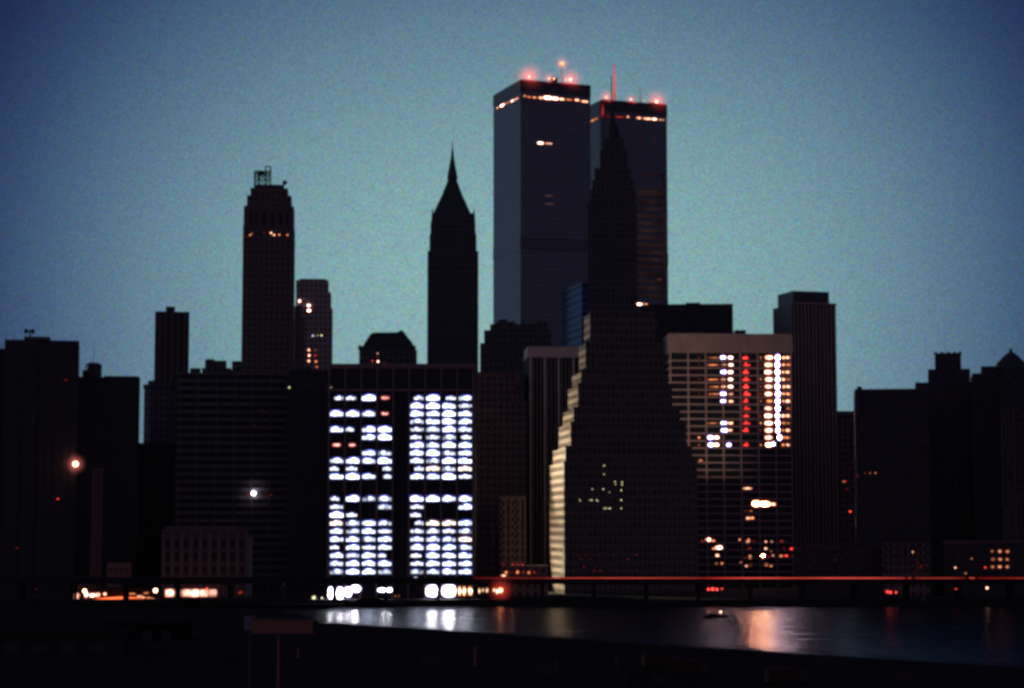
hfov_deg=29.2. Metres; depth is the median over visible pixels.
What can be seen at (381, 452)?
window
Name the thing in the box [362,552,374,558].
window
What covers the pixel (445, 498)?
window
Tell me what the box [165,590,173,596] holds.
arcade window
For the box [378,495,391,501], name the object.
window
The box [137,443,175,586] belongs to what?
office block
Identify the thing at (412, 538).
window
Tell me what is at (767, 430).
window
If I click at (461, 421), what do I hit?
window
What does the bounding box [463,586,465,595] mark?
lobby window
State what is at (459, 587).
lobby window
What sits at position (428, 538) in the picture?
window
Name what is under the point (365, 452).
window
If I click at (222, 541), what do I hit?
window
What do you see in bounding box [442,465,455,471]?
window
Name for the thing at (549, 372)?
pier front tower
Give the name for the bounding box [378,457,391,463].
window
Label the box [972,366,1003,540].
office block
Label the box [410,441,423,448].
window
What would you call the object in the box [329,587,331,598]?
lobby window
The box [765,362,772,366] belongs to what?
window
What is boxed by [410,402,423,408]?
window
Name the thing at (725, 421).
window
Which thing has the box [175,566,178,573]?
window
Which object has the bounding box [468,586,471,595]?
lobby window
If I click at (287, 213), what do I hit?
tall window
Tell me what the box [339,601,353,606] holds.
moored boat
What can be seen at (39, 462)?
office block
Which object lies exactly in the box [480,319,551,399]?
setback office block
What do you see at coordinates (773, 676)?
box truck
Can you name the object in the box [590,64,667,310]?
twin tower
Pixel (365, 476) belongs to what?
window
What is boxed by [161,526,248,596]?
customs building
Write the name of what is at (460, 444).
window
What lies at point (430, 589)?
lobby window
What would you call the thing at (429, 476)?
window
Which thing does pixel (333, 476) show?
window
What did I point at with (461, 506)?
window
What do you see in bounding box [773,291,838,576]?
ribbed tower
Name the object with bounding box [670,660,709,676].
box truck
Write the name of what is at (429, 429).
window
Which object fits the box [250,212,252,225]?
tall window
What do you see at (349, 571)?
window
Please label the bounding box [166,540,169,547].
window
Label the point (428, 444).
window
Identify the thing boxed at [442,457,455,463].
window
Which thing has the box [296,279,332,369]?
brick tower
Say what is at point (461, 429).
window
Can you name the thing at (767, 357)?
window
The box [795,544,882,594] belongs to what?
brick building
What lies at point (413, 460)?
window
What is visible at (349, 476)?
window
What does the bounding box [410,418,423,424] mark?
window
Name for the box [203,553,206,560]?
window
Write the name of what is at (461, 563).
window
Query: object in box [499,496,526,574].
brick loft building
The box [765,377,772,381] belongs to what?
window
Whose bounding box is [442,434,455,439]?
window
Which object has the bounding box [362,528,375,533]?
window
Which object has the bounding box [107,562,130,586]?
warehouse
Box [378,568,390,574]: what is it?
window
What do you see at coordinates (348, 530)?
window
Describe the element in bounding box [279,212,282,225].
tall window
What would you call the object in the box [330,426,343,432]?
window
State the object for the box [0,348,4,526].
building
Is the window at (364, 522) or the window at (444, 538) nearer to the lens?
the window at (444, 538)
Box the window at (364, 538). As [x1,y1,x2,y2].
[362,536,374,541]
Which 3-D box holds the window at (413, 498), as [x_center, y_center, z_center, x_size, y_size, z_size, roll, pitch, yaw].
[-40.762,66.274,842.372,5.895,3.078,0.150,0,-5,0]
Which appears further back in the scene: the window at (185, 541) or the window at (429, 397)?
the window at (185, 541)
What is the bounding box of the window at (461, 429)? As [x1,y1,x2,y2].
[458,426,471,432]
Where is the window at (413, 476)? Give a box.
[410,473,423,479]
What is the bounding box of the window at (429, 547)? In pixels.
[426,544,439,550]
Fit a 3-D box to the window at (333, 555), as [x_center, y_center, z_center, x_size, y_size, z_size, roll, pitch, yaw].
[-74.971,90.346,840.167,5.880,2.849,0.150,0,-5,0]
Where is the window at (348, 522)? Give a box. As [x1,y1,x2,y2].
[346,520,358,525]
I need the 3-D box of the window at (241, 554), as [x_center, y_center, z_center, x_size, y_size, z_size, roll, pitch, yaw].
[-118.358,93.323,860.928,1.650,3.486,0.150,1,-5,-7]
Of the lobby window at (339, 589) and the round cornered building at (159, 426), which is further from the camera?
the round cornered building at (159, 426)
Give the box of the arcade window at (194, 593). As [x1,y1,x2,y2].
[191,590,198,596]
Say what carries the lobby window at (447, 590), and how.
in the office block at (401, 498)
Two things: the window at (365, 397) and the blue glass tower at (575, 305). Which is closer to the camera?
the window at (365, 397)
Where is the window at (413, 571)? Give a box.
[410,568,423,574]
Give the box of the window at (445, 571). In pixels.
[442,568,455,574]
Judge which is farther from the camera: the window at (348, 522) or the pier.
the window at (348, 522)
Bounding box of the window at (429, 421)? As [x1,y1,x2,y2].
[426,418,439,424]
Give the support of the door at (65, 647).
in the pier shed at (71, 638)
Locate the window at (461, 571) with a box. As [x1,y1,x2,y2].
[458,568,471,574]
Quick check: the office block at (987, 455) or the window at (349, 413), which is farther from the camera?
the office block at (987, 455)
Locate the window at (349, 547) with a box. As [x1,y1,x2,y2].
[346,544,358,550]
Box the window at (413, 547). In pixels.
[410,544,423,550]
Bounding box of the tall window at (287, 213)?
[286,212,288,225]
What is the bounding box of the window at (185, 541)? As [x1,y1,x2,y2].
[184,540,187,547]
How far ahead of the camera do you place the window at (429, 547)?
840.37 m
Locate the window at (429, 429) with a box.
[426,426,439,432]
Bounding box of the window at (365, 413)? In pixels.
[362,410,375,416]
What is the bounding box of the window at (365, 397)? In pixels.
[362,394,375,400]
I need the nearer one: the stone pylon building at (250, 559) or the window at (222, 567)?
the window at (222, 567)
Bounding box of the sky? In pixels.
[0,0,1023,442]
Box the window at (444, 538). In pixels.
[442,536,455,541]
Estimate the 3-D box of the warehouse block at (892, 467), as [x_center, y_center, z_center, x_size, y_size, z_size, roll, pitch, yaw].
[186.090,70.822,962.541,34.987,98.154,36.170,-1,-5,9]
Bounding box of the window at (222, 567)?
[221,566,224,573]
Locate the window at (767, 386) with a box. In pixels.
[765,384,772,388]
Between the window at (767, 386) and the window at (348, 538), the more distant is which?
the window at (767, 386)
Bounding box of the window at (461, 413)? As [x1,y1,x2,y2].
[458,410,471,416]
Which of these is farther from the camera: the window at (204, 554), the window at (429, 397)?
the window at (204, 554)
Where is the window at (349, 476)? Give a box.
[346,473,359,479]
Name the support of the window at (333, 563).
in the office block at (401, 498)
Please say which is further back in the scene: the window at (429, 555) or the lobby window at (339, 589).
the window at (429, 555)
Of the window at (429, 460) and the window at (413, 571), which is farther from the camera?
the window at (429, 460)
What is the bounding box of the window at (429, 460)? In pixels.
[426,457,439,463]
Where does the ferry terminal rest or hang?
on the ground
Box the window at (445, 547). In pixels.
[442,544,455,550]
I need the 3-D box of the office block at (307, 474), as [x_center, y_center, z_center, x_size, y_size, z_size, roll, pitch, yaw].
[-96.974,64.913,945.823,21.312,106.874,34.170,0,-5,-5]
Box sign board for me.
[251,618,313,687]
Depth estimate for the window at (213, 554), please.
859.46 m
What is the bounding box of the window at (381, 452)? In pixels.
[378,449,391,455]
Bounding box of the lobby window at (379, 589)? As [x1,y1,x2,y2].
[378,588,390,591]
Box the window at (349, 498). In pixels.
[346,495,359,501]
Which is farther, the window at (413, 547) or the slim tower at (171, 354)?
the slim tower at (171, 354)
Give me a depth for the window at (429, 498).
842.22 m
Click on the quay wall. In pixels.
(575, 602)
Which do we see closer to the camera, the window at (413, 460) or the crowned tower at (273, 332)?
the window at (413, 460)
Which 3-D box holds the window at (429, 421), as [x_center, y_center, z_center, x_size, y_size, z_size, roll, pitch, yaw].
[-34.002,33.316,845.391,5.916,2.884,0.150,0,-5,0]
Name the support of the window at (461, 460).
in the office block at (401, 498)
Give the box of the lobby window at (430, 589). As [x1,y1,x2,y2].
[426,585,435,596]
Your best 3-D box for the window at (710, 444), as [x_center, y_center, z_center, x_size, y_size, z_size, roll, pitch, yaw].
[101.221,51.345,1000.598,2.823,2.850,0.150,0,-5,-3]
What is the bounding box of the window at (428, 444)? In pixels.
[426,442,439,447]
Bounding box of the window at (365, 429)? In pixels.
[362,426,375,432]
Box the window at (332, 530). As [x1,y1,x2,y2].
[330,528,342,533]
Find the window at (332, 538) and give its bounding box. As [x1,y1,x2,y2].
[330,536,342,541]
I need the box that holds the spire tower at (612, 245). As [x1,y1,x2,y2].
[588,97,636,313]
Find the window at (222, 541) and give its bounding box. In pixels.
[221,540,224,547]
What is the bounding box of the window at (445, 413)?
[442,410,455,416]
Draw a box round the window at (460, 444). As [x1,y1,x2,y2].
[458,442,471,447]
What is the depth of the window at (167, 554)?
857.16 m
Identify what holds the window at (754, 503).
in the concrete office tower at (732, 397)
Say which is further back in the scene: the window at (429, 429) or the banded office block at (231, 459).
the banded office block at (231, 459)
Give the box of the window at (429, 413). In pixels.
[426,410,439,416]
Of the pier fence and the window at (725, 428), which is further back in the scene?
the window at (725, 428)
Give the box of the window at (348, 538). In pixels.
[346,536,358,541]
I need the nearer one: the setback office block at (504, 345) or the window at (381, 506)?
the window at (381, 506)
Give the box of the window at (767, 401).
[765,399,772,403]
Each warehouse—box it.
[78,584,89,586]
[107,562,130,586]
[943,541,1023,595]
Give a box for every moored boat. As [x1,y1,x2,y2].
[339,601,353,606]
[348,594,399,606]
[703,611,728,617]
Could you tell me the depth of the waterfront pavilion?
843.79 m
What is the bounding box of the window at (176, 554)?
[175,553,178,560]
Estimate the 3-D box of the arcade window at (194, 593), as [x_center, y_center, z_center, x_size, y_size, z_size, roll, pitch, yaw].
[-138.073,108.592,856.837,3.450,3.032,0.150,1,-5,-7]
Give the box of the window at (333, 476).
[330,473,343,479]
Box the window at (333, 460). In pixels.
[330,457,343,463]
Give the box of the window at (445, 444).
[442,441,455,448]
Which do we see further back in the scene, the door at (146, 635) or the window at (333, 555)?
the window at (333, 555)
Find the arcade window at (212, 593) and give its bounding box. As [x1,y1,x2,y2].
[209,590,216,596]
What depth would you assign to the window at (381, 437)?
844.69 m
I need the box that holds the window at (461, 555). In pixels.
[458,552,471,558]
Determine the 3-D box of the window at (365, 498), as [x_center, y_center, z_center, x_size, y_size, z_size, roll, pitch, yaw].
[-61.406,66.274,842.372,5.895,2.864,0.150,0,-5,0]
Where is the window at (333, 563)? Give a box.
[330,560,342,566]
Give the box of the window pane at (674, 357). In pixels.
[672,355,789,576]
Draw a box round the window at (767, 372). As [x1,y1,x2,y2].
[765,370,772,374]
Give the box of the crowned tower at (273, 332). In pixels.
[241,166,304,372]
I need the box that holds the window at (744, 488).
[743,487,752,489]
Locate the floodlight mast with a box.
[244,616,255,687]
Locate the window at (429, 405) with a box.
[426,402,439,408]
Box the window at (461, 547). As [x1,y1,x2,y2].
[458,544,471,550]
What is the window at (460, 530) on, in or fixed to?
in the office block at (401, 498)
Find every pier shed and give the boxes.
[0,622,135,654]
[98,615,193,640]
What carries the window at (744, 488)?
in the concrete office tower at (732, 397)
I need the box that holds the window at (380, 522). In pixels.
[378,520,391,525]
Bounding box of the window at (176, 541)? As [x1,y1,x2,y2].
[175,540,178,547]
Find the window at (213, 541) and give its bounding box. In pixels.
[212,540,215,547]
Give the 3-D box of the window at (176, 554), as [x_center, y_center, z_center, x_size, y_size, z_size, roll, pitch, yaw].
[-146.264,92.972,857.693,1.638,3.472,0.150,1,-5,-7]
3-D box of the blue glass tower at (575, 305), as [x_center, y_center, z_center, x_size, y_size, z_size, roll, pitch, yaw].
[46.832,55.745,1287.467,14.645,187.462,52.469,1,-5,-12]
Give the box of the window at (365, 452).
[362,449,375,455]
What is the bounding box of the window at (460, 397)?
[458,395,471,400]
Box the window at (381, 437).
[378,434,391,440]
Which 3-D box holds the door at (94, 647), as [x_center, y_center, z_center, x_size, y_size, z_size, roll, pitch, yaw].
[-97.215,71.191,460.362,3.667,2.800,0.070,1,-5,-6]
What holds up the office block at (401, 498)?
on the ground
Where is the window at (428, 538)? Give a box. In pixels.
[426,536,439,541]
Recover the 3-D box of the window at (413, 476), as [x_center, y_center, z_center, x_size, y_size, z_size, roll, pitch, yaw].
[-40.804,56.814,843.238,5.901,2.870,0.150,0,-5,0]
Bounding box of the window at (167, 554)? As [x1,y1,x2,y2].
[166,553,169,560]
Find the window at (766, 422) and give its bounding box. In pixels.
[765,421,772,424]
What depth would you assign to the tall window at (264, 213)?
1164.18 m
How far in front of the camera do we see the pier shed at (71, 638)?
459.95 m
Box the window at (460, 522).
[458,520,471,525]
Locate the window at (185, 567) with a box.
[184,566,187,573]
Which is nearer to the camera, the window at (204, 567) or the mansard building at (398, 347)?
the window at (204, 567)
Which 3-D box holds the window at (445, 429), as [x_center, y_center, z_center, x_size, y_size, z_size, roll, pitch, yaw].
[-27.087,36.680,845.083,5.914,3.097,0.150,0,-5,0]
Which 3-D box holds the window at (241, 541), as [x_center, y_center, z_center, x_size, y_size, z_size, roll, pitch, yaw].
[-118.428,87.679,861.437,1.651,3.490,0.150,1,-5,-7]
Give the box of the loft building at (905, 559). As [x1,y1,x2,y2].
[882,543,930,595]
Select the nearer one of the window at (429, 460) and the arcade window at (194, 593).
the window at (429, 460)
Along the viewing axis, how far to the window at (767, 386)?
1005.06 m
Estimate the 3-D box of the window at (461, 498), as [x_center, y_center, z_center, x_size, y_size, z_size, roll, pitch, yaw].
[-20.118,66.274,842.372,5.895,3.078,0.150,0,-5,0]
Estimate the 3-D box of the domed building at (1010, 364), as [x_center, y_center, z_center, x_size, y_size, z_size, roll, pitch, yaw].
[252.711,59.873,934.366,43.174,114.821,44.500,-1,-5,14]
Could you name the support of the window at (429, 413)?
in the office block at (401, 498)
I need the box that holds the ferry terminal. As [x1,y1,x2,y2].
[77,587,159,598]
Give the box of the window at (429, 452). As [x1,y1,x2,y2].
[426,449,439,455]
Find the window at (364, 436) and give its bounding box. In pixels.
[362,434,375,439]
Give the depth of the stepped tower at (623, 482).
903.58 m
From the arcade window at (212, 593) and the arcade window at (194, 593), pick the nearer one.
the arcade window at (194, 593)
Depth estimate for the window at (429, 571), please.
839.55 m
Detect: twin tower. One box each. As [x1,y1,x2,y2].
[493,62,590,346]
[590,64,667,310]
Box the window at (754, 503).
[752,501,758,505]
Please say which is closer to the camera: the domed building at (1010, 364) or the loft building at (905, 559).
the loft building at (905, 559)
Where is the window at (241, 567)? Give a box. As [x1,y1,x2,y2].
[240,566,243,573]
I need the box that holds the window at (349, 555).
[346,552,358,558]
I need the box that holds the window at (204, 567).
[203,566,206,573]
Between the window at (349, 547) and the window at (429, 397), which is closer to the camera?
the window at (349, 547)
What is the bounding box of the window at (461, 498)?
[458,495,471,501]
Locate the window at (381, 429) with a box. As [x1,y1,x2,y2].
[378,426,391,432]
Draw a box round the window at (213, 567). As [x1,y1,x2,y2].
[212,566,215,573]
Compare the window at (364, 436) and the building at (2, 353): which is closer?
the window at (364, 436)
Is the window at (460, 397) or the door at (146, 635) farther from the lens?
the window at (460, 397)
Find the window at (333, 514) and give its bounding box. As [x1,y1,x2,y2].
[330,511,342,517]
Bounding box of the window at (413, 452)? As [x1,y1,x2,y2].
[410,449,423,455]
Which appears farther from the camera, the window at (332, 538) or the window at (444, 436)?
the window at (444, 436)
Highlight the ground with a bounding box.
[0,587,1023,599]
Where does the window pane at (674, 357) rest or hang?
in the concrete office tower at (732, 397)
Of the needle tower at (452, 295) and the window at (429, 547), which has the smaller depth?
the window at (429, 547)
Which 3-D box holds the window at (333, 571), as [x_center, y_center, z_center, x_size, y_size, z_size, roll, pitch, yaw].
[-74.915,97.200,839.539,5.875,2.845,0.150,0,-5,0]
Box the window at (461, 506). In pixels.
[458,503,471,509]
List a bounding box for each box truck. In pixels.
[619,671,660,687]
[641,654,679,670]
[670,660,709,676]
[765,668,808,686]
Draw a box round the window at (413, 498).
[410,495,423,501]
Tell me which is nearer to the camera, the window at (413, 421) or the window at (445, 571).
the window at (445, 571)
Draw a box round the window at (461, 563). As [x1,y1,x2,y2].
[458,560,471,566]
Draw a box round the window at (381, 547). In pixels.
[378,544,391,550]
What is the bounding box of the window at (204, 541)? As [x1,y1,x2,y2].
[203,540,206,547]
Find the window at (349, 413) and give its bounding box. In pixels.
[346,410,359,416]
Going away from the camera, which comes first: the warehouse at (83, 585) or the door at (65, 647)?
the door at (65, 647)
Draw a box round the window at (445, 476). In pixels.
[442,473,455,479]
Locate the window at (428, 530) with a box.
[426,528,439,533]
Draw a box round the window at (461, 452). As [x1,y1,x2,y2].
[458,449,471,455]
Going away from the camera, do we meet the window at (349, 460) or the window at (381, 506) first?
the window at (381, 506)
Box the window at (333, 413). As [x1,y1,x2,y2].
[330,410,343,416]
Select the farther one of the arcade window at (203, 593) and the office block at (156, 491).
the office block at (156, 491)
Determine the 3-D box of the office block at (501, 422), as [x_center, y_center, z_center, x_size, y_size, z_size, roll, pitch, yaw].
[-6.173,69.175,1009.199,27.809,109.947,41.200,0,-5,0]
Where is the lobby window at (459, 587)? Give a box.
[458,586,460,595]
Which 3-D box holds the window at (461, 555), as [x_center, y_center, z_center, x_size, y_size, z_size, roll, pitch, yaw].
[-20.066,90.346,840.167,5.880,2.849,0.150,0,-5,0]
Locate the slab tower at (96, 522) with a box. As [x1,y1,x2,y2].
[90,468,103,586]
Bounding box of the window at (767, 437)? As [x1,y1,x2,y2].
[765,435,772,439]
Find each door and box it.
[2,642,17,654]
[31,642,46,653]
[60,642,75,653]
[89,642,104,653]
[142,631,152,639]
[161,631,170,639]
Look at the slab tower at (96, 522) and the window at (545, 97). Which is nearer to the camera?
the slab tower at (96, 522)
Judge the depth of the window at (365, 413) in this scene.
845.72 m
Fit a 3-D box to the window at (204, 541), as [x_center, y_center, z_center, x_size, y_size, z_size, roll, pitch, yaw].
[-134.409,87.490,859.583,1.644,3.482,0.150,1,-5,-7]
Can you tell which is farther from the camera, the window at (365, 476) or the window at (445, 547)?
the window at (365, 476)
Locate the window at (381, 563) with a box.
[378,560,390,566]
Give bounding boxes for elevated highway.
[0,577,1023,599]
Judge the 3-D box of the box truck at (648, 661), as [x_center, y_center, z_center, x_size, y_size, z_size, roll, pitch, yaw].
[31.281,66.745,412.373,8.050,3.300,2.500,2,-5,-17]
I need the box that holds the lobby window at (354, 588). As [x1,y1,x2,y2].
[352,586,358,591]
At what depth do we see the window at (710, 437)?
1000.90 m
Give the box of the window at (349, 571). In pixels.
[346,568,358,574]
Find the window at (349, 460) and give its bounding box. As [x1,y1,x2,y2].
[346,457,359,463]
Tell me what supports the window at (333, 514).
in the office block at (401, 498)
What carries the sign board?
on the pier
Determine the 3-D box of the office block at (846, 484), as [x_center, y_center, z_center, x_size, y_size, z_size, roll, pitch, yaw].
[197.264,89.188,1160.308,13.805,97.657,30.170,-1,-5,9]
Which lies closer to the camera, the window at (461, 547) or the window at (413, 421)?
the window at (461, 547)
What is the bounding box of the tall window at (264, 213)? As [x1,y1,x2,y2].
[262,212,265,225]
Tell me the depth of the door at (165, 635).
514.71 m
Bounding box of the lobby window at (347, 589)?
[345,587,350,596]
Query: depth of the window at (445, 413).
845.72 m
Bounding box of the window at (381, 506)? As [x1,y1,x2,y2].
[378,503,391,509]
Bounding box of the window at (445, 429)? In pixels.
[442,426,455,432]
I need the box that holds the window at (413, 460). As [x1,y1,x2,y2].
[410,457,423,463]
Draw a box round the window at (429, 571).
[426,568,439,574]
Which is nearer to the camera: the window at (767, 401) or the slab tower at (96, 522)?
the slab tower at (96, 522)
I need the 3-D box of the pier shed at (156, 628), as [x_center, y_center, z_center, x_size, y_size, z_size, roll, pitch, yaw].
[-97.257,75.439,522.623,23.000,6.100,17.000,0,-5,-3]
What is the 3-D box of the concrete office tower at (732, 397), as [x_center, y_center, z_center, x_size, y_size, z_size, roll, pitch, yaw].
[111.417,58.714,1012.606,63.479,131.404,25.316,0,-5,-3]
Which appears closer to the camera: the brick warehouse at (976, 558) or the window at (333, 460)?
the window at (333, 460)
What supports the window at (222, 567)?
in the customs building at (204, 551)
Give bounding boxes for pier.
[0,606,1023,687]
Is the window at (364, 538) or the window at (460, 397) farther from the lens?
the window at (460, 397)
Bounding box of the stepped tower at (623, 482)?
[550,311,697,593]
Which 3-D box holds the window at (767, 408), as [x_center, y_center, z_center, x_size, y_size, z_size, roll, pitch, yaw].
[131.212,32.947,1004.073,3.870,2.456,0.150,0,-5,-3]
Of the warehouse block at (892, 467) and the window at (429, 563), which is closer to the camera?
the window at (429, 563)
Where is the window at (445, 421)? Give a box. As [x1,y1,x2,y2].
[442,418,455,424]
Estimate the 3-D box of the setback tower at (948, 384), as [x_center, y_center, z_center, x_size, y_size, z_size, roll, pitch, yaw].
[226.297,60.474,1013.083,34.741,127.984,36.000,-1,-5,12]
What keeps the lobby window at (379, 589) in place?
in the office block at (401, 498)
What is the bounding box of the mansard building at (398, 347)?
[358,330,416,363]
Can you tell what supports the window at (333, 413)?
in the office block at (401, 498)
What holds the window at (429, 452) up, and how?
in the office block at (401, 498)
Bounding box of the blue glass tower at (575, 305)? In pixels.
[563,282,587,346]
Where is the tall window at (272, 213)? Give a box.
[271,212,274,225]
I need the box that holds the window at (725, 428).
[721,427,727,432]
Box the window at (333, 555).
[330,552,342,558]
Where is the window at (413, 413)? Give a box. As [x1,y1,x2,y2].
[410,410,423,416]
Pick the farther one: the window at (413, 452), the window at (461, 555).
the window at (413, 452)
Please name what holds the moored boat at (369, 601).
on the river
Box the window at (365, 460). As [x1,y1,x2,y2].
[362,457,375,463]
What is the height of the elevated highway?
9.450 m
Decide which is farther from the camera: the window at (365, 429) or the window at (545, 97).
the window at (545, 97)
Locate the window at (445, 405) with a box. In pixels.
[442,402,455,408]
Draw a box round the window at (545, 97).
[544,95,551,99]
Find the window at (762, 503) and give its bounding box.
[760,501,769,505]
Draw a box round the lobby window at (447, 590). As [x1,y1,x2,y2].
[442,585,454,596]
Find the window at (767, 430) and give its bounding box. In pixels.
[765,428,772,432]
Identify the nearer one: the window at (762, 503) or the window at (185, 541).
the window at (185, 541)
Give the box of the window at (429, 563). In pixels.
[426,560,439,566]
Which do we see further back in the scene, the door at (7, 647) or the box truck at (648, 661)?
the door at (7, 647)
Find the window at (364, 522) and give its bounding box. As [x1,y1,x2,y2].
[362,520,375,525]
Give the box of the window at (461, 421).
[458,418,471,424]
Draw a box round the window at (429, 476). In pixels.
[426,473,439,479]
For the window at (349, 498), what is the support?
in the office block at (401, 498)
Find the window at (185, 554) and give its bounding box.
[184,553,187,560]
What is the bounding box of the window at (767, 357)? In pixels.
[765,355,772,359]
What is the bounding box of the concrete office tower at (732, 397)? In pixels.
[663,330,794,586]
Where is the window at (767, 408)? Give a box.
[765,406,772,410]
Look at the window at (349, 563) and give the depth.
839.76 m
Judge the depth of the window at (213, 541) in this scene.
859.88 m
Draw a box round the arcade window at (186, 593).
[183,590,190,596]
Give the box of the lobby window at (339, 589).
[337,587,342,598]
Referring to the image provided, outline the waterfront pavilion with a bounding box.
[477,584,507,597]
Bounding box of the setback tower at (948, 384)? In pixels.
[915,351,975,586]
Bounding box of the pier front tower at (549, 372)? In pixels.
[524,346,578,586]
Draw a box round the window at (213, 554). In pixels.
[212,553,215,560]
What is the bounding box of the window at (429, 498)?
[426,495,439,501]
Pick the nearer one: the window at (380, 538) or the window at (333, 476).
the window at (380, 538)
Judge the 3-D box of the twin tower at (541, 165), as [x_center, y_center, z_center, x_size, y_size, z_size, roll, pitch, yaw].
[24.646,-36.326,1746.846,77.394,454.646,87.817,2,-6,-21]
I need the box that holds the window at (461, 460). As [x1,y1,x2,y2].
[458,457,471,463]
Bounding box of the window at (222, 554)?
[221,553,224,560]
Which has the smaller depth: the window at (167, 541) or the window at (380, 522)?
the window at (380, 522)
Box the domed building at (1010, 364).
[994,348,1023,540]
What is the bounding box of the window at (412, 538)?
[410,536,423,541]
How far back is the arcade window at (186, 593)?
856.32 m
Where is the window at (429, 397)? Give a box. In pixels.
[426,394,439,400]
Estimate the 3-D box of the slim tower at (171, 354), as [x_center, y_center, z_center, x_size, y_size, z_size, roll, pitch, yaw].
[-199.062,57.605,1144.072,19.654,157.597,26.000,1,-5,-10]
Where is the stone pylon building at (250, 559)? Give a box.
[247,535,252,596]
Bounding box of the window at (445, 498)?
[442,495,455,501]
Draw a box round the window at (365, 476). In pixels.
[362,473,375,479]
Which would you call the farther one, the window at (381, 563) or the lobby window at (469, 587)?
the window at (381, 563)
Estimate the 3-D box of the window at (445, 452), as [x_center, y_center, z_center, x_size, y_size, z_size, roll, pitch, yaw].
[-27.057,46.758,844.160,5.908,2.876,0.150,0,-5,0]
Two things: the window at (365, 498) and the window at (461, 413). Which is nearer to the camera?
the window at (365, 498)
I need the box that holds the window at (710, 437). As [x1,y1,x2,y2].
[708,435,713,439]
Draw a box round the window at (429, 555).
[426,552,439,558]
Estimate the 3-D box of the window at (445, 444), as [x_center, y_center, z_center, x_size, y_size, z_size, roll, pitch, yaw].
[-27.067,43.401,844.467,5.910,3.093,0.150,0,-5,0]
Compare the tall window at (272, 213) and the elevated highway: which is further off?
the tall window at (272, 213)
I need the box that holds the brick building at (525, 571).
[500,565,547,595]
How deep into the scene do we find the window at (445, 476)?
843.25 m
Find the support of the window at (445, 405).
in the office block at (401, 498)
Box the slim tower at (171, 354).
[154,306,189,417]
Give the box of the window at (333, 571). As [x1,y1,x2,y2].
[330,568,342,574]
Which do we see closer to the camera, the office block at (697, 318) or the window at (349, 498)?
the window at (349, 498)
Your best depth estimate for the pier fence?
481.50 m
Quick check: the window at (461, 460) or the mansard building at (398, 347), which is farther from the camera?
the mansard building at (398, 347)
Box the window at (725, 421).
[721,420,727,425]
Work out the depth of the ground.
865.50 m
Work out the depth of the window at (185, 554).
857.99 m
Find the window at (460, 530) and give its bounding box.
[458,528,471,533]
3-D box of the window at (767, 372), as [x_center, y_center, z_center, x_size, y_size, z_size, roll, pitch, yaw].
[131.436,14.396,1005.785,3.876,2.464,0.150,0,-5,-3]
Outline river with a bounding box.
[102,606,1023,666]
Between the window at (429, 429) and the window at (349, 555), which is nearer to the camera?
the window at (349, 555)
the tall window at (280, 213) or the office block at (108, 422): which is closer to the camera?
the office block at (108, 422)
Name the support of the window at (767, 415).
in the concrete office tower at (732, 397)
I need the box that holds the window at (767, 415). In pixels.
[765,413,772,417]
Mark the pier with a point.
(212, 651)
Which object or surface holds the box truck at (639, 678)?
on the pier
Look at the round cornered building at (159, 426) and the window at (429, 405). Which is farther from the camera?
the round cornered building at (159, 426)
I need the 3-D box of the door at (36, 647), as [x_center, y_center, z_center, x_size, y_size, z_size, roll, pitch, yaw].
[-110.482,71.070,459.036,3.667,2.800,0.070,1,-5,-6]
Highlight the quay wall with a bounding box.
[0,600,1023,605]
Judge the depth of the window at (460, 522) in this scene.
841.40 m
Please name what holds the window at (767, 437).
in the concrete office tower at (732, 397)
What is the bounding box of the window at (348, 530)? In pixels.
[346,528,358,533]
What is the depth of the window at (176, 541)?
858.20 m
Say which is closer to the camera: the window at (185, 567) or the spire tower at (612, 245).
the window at (185, 567)
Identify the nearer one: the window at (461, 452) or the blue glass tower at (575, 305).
the window at (461, 452)
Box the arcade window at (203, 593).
[200,590,207,596]
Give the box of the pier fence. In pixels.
[321,620,1023,668]
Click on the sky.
(868, 154)
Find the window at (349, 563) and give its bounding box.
[346,560,358,566]
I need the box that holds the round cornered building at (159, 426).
[143,380,176,442]
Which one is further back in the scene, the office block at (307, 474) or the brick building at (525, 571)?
the office block at (307, 474)
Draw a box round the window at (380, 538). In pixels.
[378,536,391,541]
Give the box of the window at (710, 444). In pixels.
[708,442,713,446]
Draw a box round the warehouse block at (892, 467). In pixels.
[854,386,931,590]
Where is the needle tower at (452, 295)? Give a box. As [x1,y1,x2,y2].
[427,140,477,371]
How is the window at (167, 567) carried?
in the customs building at (204, 551)
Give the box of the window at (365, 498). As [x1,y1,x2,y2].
[362,495,375,501]
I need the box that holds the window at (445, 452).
[442,449,455,455]
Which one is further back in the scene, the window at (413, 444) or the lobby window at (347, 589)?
the window at (413, 444)
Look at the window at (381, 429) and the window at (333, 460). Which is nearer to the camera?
the window at (333, 460)
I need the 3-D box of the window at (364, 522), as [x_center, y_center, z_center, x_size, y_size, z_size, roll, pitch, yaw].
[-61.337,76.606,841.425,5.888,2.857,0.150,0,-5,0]
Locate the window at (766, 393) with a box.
[765,392,772,395]
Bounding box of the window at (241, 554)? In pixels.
[240,553,243,560]
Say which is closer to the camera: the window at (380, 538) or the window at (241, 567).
the window at (380, 538)
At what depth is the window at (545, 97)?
1735.74 m
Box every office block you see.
[0,329,79,593]
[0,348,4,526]
[75,342,139,586]
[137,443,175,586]
[174,359,288,589]
[287,366,328,591]
[327,364,476,598]
[476,369,526,587]
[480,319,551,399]
[640,303,732,341]
[837,411,855,546]
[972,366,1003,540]
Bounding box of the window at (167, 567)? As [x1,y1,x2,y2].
[166,566,169,573]
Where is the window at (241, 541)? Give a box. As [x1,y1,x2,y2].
[240,540,243,547]

